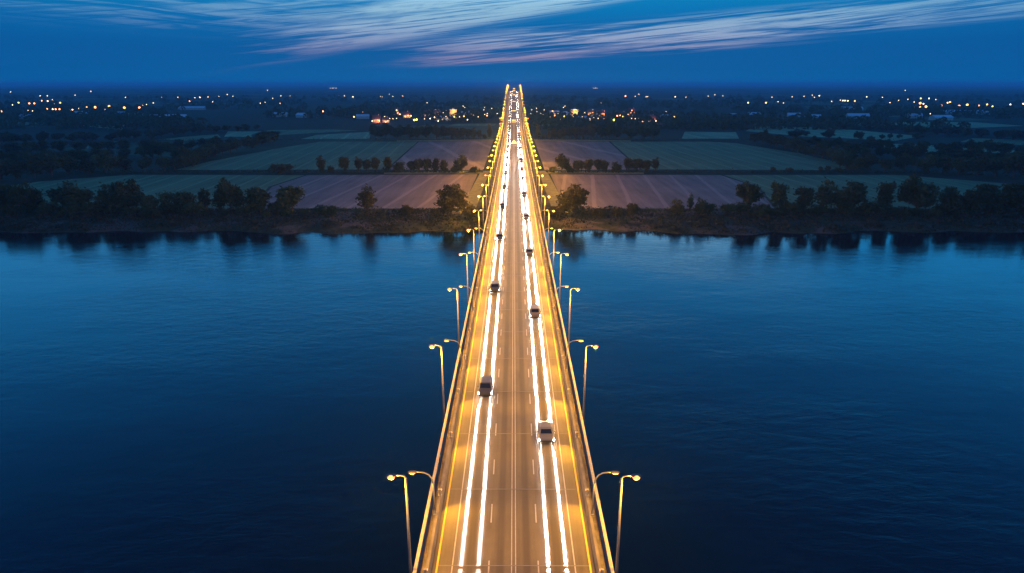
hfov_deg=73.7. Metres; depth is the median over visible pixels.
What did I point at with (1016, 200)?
tree
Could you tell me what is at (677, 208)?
bush
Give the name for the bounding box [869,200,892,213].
bush
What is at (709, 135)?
pasture field
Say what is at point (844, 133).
pasture field
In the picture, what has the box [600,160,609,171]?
tree
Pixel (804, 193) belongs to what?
tree
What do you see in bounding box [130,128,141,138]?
tree
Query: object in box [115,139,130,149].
tree
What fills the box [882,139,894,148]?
tree
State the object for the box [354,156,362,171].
tree
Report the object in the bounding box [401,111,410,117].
house
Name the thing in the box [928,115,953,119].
farm shed
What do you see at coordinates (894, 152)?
tree
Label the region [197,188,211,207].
tree
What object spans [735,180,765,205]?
tree
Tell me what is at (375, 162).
tree
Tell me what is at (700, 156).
green field
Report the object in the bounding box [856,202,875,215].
bush
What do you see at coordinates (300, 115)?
farm shed
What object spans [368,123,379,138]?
tree
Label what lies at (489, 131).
tree
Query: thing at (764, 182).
green field
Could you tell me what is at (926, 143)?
tree
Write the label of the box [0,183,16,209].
tree
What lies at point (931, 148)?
pasture field
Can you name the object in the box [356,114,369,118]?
barn
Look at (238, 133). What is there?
pasture field
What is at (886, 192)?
tree
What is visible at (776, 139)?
tree
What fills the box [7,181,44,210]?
tree
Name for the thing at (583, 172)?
grass verge
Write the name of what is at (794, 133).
tree
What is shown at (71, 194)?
tree
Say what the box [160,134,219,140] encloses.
pasture field
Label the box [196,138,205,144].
tree
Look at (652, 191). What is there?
ploughed field
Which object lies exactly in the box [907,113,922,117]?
farm shed
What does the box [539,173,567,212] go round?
grass verge
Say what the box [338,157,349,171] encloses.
tree
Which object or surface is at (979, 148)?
tree
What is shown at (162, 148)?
tree
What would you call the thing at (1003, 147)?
tree
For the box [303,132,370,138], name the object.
pasture field
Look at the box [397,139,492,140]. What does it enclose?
grass verge
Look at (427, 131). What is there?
tree
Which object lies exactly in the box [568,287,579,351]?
street lamp
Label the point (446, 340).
street lamp
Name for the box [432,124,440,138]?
tree
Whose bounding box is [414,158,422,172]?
tree
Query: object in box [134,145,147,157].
tree
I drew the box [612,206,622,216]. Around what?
bush
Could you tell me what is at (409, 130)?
tree
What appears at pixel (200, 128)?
tree
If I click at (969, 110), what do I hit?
farm shed
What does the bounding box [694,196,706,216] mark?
bush
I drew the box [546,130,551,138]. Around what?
tree
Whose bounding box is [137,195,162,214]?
tree
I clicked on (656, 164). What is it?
tree
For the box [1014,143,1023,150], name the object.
tree
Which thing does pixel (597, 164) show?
tree
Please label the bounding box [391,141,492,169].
ploughed field
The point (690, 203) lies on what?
tree
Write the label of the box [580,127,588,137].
tree
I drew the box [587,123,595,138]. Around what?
tree
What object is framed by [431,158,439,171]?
tree
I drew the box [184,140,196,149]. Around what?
tree
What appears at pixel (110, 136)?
tree
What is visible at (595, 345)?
street lamp
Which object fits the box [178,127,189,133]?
tree
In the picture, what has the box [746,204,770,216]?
bush
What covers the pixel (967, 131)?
tree
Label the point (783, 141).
tree
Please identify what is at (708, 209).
bush
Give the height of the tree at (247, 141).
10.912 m
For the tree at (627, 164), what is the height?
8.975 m
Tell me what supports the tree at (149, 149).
on the ground
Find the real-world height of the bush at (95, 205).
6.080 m
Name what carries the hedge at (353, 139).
on the ground
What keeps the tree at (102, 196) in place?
on the ground
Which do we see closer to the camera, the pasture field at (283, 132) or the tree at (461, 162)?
the tree at (461, 162)
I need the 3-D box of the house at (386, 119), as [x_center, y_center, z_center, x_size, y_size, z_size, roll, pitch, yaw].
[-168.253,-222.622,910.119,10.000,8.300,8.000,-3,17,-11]
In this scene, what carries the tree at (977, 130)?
on the ground
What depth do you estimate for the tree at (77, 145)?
517.94 m
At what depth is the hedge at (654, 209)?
280.31 m
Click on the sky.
(43, 42)
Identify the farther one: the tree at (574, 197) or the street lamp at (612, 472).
the tree at (574, 197)
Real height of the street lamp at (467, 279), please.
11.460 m
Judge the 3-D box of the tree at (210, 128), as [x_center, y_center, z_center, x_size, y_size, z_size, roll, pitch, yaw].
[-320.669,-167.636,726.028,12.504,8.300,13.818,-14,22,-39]
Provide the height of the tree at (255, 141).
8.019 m
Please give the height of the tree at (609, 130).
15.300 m
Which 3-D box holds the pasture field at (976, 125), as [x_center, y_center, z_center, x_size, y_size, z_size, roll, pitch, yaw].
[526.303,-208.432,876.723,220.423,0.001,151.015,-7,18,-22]
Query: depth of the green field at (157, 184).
359.82 m
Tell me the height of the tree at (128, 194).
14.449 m
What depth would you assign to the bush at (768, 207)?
267.23 m
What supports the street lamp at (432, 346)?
on the road bridge
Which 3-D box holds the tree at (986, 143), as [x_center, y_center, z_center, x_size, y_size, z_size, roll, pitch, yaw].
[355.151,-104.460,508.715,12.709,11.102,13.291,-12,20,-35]
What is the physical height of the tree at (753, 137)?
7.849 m
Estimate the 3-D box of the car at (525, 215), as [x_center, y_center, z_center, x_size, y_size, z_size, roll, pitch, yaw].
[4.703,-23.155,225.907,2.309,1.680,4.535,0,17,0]
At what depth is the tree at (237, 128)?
741.41 m
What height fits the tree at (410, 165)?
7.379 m
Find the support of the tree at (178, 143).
on the ground
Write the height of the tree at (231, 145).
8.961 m
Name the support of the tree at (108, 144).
on the ground
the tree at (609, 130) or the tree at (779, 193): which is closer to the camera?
the tree at (779, 193)
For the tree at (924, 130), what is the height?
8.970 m
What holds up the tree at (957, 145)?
on the ground
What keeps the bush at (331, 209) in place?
on the ground
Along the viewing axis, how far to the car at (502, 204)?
245.53 m
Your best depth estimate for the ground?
811.82 m
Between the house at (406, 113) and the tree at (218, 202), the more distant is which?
the house at (406, 113)
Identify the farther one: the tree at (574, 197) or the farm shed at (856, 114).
the farm shed at (856, 114)
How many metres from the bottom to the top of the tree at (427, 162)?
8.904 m
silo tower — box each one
[449,108,456,117]
[571,108,577,115]
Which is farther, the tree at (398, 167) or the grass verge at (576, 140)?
the grass verge at (576, 140)
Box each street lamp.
[386,473,411,572]
[408,470,436,515]
[429,344,444,423]
[444,339,462,370]
[447,287,459,350]
[459,253,468,307]
[467,229,474,273]
[473,210,479,249]
[541,184,546,216]
[544,195,549,231]
[548,210,554,250]
[553,229,560,275]
[554,285,568,309]
[559,253,568,305]
[565,339,583,370]
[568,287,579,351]
[583,344,598,422]
[590,471,619,515]
[615,474,640,572]
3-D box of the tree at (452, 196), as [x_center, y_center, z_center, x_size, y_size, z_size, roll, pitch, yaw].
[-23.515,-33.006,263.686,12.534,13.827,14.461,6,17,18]
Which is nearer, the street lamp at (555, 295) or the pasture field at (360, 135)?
the street lamp at (555, 295)
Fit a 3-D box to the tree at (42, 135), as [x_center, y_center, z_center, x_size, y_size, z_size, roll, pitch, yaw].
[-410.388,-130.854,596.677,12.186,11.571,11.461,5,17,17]
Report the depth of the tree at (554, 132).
640.07 m
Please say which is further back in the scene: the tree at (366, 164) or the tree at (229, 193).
the tree at (366, 164)
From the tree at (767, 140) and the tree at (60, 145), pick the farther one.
the tree at (767, 140)
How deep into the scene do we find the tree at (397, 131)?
637.15 m
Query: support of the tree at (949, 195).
on the ground
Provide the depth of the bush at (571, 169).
398.61 m
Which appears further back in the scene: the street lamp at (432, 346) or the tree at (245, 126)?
the tree at (245, 126)
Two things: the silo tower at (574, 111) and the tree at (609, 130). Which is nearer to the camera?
the tree at (609, 130)
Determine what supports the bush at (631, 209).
on the ground
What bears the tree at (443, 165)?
on the ground
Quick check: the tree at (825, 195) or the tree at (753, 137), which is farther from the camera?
the tree at (753, 137)
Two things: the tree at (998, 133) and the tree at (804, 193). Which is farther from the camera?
the tree at (998, 133)
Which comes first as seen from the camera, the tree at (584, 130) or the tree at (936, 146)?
the tree at (936, 146)
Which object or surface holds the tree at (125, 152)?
on the ground
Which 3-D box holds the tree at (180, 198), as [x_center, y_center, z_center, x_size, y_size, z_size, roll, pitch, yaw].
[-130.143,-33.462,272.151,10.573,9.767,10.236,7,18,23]
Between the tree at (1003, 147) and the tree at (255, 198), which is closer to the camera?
the tree at (255, 198)
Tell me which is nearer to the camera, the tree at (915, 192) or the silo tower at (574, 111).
the tree at (915, 192)
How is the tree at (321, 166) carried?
on the ground
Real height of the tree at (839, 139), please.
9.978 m
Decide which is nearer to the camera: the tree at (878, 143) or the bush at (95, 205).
the bush at (95, 205)
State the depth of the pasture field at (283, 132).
743.08 m
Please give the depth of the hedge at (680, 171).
399.68 m
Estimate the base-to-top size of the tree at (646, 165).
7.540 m
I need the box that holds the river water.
[0,229,1023,572]
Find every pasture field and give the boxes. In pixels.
[83,122,123,129]
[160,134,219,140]
[224,131,277,136]
[257,129,356,134]
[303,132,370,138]
[449,124,494,125]
[682,132,738,138]
[747,126,913,140]
[858,122,1017,128]
[880,144,1013,155]
[961,138,1023,144]
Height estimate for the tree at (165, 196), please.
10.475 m
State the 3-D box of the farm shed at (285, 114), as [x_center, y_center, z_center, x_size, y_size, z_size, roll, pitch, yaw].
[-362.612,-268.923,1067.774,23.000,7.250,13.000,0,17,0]
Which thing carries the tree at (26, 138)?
on the ground
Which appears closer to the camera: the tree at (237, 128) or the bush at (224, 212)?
the bush at (224, 212)
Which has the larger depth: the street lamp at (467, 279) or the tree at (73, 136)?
the tree at (73, 136)
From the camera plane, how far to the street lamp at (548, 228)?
182.47 m
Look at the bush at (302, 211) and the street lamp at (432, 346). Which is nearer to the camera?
the street lamp at (432, 346)
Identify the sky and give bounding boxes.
[0,0,1023,84]
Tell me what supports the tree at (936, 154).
on the ground
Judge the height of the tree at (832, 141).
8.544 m
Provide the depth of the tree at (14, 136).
595.01 m
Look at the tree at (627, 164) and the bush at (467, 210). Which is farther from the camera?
the tree at (627, 164)
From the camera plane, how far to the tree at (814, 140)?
561.10 m
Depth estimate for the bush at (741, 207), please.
268.54 m
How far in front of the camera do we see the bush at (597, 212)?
262.72 m
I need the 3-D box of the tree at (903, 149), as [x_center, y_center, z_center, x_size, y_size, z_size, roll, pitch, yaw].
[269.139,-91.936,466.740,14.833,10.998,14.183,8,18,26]
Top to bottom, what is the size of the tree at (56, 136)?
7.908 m
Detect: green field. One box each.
[6,175,303,207]
[177,142,415,169]
[612,142,860,169]
[725,175,1016,207]
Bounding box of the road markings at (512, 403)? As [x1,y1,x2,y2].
[451,101,575,572]
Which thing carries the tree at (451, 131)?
on the ground
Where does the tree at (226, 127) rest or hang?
on the ground
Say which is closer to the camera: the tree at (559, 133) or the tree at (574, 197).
the tree at (574, 197)
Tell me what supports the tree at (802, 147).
on the ground
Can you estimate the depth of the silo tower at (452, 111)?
1004.04 m
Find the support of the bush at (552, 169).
on the ground
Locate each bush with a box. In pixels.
[37,200,63,215]
[87,200,101,214]
[220,209,229,216]
[265,201,282,211]
[267,163,295,173]
[299,209,311,214]
[313,204,328,214]
[326,165,334,171]
[326,205,336,218]
[401,204,413,216]
[428,209,440,217]
[460,202,475,218]
[469,166,478,171]
[549,166,557,171]
[549,205,563,219]
[567,165,574,172]
[591,208,604,218]
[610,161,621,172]
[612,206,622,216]
[626,202,638,216]
[670,198,684,215]
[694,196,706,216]
[696,202,716,214]
[719,203,736,215]
[735,202,753,214]
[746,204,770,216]
[757,203,774,212]
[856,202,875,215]
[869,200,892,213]
[892,208,911,217]
[908,207,923,215]
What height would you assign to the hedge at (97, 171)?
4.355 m
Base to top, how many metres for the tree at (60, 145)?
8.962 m
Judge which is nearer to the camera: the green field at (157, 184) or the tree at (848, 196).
the tree at (848, 196)
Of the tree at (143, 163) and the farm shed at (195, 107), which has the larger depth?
the farm shed at (195, 107)
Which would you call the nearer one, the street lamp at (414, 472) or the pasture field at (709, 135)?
the street lamp at (414, 472)
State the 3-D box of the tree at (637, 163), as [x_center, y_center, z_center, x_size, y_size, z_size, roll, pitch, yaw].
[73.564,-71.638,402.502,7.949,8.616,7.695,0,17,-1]
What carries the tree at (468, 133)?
on the ground
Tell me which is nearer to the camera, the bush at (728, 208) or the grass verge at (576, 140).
the bush at (728, 208)
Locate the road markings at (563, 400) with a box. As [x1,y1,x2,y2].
[435,92,591,572]
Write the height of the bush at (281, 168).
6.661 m
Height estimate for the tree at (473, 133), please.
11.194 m
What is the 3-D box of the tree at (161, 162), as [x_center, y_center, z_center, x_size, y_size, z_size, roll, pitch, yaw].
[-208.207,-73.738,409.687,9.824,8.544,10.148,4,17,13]
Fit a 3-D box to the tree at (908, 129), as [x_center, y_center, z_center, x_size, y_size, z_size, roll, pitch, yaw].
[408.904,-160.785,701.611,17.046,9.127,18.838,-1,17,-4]
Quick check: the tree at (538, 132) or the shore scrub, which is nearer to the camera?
the shore scrub
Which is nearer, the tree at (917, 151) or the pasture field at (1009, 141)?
the tree at (917, 151)
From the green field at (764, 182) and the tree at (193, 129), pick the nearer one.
the green field at (764, 182)
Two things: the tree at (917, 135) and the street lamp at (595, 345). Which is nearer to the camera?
the street lamp at (595, 345)
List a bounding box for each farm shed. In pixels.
[150,114,186,116]
[178,106,205,109]
[272,112,287,116]
[296,113,306,117]
[846,113,869,117]
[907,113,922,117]
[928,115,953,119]
[943,110,988,114]
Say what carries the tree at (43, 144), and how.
on the ground
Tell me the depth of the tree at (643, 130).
637.26 m
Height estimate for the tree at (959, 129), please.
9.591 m
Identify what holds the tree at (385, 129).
on the ground
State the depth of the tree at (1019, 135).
623.92 m
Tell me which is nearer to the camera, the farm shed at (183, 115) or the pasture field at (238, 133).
the pasture field at (238, 133)
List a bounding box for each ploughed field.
[265,174,476,207]
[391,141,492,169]
[535,141,638,169]
[551,174,773,207]
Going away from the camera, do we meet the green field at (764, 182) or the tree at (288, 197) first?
the tree at (288, 197)
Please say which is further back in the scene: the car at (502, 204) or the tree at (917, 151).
the tree at (917, 151)
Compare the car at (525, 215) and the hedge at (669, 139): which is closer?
the car at (525, 215)
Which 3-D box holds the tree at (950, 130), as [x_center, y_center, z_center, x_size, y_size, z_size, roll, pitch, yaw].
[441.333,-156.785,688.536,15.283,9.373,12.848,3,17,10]
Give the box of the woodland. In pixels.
[0,94,1023,129]
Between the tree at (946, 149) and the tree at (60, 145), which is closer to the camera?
the tree at (946, 149)
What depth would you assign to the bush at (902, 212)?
263.77 m
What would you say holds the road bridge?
on the ground
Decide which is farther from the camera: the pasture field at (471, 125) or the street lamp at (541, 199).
the pasture field at (471, 125)
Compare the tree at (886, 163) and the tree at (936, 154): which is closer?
the tree at (886, 163)
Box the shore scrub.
[0,205,1023,233]
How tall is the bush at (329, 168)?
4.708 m
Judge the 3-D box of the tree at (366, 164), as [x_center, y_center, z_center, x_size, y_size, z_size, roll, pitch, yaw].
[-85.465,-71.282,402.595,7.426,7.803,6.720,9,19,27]
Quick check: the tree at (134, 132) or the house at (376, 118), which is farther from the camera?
the house at (376, 118)
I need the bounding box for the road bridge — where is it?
[413,91,614,572]
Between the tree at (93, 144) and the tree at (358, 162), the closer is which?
the tree at (358, 162)
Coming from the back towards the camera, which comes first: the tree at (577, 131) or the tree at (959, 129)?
the tree at (959, 129)
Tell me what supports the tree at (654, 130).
on the ground
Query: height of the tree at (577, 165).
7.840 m
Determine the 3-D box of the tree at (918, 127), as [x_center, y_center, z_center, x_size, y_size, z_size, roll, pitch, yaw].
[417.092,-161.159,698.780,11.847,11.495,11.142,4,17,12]
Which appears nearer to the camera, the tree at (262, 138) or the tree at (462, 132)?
the tree at (262, 138)
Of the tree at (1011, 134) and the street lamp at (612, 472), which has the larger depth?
the tree at (1011, 134)
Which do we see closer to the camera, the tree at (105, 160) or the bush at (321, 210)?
the bush at (321, 210)
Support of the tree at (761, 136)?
on the ground
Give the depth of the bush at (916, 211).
268.30 m
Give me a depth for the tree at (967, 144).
514.21 m
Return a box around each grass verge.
[384,171,490,173]
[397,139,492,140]
[458,173,488,212]
[534,139,630,140]
[537,171,643,173]
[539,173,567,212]
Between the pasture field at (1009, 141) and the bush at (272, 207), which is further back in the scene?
the pasture field at (1009, 141)
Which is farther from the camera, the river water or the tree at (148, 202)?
the tree at (148, 202)
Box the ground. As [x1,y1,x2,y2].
[0,84,1023,234]
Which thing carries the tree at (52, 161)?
on the ground
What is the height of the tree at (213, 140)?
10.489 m
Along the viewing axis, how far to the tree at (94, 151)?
454.19 m
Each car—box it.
[477,376,492,395]
[490,281,499,291]
[496,233,502,239]
[500,202,504,207]
[523,213,528,219]
[526,247,532,255]
[529,305,540,317]
[537,421,554,441]
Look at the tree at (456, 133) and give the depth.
640.09 m
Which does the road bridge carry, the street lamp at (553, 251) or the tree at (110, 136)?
the street lamp at (553, 251)
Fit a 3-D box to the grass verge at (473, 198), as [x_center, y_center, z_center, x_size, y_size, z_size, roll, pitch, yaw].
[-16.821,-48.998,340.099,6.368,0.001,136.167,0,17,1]
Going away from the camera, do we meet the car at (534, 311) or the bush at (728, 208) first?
the car at (534, 311)
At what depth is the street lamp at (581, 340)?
103.97 m
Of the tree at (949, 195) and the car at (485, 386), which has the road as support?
the car at (485, 386)
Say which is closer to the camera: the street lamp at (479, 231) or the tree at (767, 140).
the street lamp at (479, 231)
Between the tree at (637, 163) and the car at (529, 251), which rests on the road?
the car at (529, 251)
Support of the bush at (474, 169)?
on the ground
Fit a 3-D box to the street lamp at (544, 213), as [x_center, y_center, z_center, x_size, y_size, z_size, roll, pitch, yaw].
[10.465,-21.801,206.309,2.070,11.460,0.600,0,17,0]
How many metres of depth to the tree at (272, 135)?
590.43 m
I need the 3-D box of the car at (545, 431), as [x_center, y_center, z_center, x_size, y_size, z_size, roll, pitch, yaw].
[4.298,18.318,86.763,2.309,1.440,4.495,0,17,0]
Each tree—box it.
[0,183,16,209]
[5,131,20,142]
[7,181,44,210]
[19,133,32,142]
[34,130,49,140]
[34,152,69,175]
[37,139,49,150]
[43,180,94,205]
[47,140,66,150]
[51,133,65,139]
[64,133,79,141]
[69,141,86,149]
[83,132,99,140]
[86,141,103,148]
[88,147,102,156]
[90,149,119,172]
[94,182,110,209]
[99,141,114,149]
[104,133,118,140]
[108,178,144,211]
[114,156,133,170]
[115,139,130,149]
[116,148,130,158]
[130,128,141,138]
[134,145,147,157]
[136,140,146,147]
[137,156,151,169]
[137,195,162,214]
[144,145,160,157]
[151,142,170,156]
[155,156,170,169]
[155,190,173,214]
[169,139,184,147]
[171,191,198,205]
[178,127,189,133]
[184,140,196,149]
[190,127,196,132]
[194,125,205,132]
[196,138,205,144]
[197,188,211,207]
[205,125,215,132]
[206,136,222,143]
[211,187,227,212]
[213,177,245,213]
[221,125,231,130]
[222,141,238,152]
[232,138,241,150]
[234,126,243,130]
[240,135,252,148]
[241,124,249,129]
[241,187,272,214]
[248,138,258,147]
[251,133,270,145]
[262,131,276,143]
[273,185,306,211]
[315,155,326,171]
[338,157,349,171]
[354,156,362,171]
[355,183,381,215]
[361,159,370,170]
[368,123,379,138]
[369,157,380,170]
[376,123,393,138]
[382,156,391,170]
[390,125,405,138]
[391,162,404,171]
[403,124,414,138]
[406,161,415,171]
[412,124,423,138]
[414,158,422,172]
[421,123,433,138]
[422,158,431,171]
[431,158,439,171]
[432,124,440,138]
[434,183,469,216]
[439,126,447,138]
[439,160,448,171]
[446,127,454,138]
[453,154,467,171]
[454,127,460,138]
[459,127,466,138]
[465,128,471,138]
[471,127,476,138]
[487,124,492,138]
[535,124,541,137]
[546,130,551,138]
[551,127,556,138]
[555,153,570,171]
[555,183,589,216]
[556,129,562,138]
[572,160,584,172]
[573,127,580,137]
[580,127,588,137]
[584,158,593,171]
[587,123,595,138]
[593,159,601,169]
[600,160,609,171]
[602,123,614,138]
[623,126,637,138]
[623,157,631,171]
[631,158,643,171]
[635,123,650,138]
[641,159,651,171]
[647,123,660,138]
[651,157,659,170]
[687,192,694,210]
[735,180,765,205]
[749,134,757,141]
[756,129,771,143]
[764,134,773,145]
[769,134,784,146]
[769,180,789,208]
[780,137,789,148]
[786,128,810,137]
[793,185,815,213]
[796,144,812,154]
[808,135,820,146]
[812,176,837,214]
[820,138,837,145]
[821,129,835,138]
[830,180,870,214]
[832,136,843,146]
[853,131,864,139]
[871,138,883,149]
[872,181,898,203]
[877,159,894,170]
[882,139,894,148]
[890,144,905,156]
[894,144,913,155]
[894,173,944,207]
[901,126,915,133]
[908,144,928,159]
[912,133,924,138]
[915,124,923,131]
[915,141,929,147]
[918,126,930,134]
[924,151,938,157]
[932,143,945,149]
[932,186,960,211]
[933,128,943,134]
[936,144,953,156]
[941,126,957,134]
[948,142,964,149]
[955,126,964,134]
[955,188,989,213]
[961,127,973,136]
[963,139,979,148]
[966,144,986,156]
[973,184,1013,215]
[974,128,982,135]
[977,139,995,151]
[978,129,989,136]
[990,142,1017,152]
[992,130,1003,138]
[999,183,1023,214]
[1001,129,1021,139]
[1001,152,1023,177]
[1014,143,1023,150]
[1015,131,1023,139]
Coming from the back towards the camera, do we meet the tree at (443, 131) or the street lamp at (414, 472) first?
the tree at (443, 131)
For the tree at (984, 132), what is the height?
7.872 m
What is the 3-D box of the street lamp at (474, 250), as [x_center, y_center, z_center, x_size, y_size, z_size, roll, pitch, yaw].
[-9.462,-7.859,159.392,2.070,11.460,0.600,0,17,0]
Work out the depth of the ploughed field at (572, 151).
516.58 m
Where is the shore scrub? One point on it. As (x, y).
(80, 217)
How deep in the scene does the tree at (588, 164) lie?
397.33 m
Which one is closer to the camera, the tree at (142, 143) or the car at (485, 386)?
the car at (485, 386)
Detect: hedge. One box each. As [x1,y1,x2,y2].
[8,167,483,174]
[127,137,493,139]
[208,207,461,210]
[535,137,906,140]
[546,167,1023,176]
[573,206,978,210]
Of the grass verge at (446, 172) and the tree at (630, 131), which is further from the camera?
the tree at (630, 131)
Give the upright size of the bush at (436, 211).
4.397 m
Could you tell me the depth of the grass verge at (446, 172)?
399.75 m
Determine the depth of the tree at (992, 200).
267.21 m
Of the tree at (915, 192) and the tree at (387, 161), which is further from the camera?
the tree at (387, 161)
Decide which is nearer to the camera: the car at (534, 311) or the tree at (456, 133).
the car at (534, 311)
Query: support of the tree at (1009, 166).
on the ground
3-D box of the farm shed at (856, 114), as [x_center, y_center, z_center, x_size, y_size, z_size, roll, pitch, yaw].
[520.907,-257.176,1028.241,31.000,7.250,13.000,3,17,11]
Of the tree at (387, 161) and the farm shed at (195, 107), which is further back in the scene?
the farm shed at (195, 107)
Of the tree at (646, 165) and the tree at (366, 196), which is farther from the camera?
the tree at (646, 165)
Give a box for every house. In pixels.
[372,114,381,122]
[382,116,389,122]
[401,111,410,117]
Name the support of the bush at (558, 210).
on the ground
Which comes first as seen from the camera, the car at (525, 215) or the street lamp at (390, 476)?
the street lamp at (390, 476)
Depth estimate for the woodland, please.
1042.18 m
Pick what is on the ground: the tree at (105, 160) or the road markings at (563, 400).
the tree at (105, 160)
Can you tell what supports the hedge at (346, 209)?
on the ground
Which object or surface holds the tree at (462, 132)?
on the ground
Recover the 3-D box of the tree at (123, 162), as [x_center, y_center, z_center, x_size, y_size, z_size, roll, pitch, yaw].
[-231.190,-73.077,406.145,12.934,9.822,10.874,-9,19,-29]
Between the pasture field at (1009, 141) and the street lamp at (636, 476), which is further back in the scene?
the pasture field at (1009, 141)
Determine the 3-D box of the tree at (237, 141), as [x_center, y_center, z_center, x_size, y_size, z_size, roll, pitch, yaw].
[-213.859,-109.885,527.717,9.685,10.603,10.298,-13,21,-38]
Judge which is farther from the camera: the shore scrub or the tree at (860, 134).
the tree at (860, 134)
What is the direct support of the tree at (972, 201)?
on the ground
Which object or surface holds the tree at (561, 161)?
on the ground
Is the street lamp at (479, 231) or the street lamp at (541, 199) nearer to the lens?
the street lamp at (479, 231)
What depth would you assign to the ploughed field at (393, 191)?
339.23 m
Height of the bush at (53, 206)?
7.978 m
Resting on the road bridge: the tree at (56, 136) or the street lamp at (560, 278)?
the street lamp at (560, 278)
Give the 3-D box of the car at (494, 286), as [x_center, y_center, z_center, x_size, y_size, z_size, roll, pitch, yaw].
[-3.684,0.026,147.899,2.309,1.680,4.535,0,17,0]
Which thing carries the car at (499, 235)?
on the road
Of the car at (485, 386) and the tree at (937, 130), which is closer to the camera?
the car at (485, 386)
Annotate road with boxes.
[431,91,595,572]
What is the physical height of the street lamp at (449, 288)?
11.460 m
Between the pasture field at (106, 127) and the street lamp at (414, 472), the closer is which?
the street lamp at (414, 472)
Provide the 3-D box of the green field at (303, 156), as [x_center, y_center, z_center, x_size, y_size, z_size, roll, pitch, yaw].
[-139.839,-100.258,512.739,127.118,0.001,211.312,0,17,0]
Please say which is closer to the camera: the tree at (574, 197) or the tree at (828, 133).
the tree at (574, 197)
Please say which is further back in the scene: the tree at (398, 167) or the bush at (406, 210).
the tree at (398, 167)
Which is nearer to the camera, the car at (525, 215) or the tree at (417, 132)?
the car at (525, 215)
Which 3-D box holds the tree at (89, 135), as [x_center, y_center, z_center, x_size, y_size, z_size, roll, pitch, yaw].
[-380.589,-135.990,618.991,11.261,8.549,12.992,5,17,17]

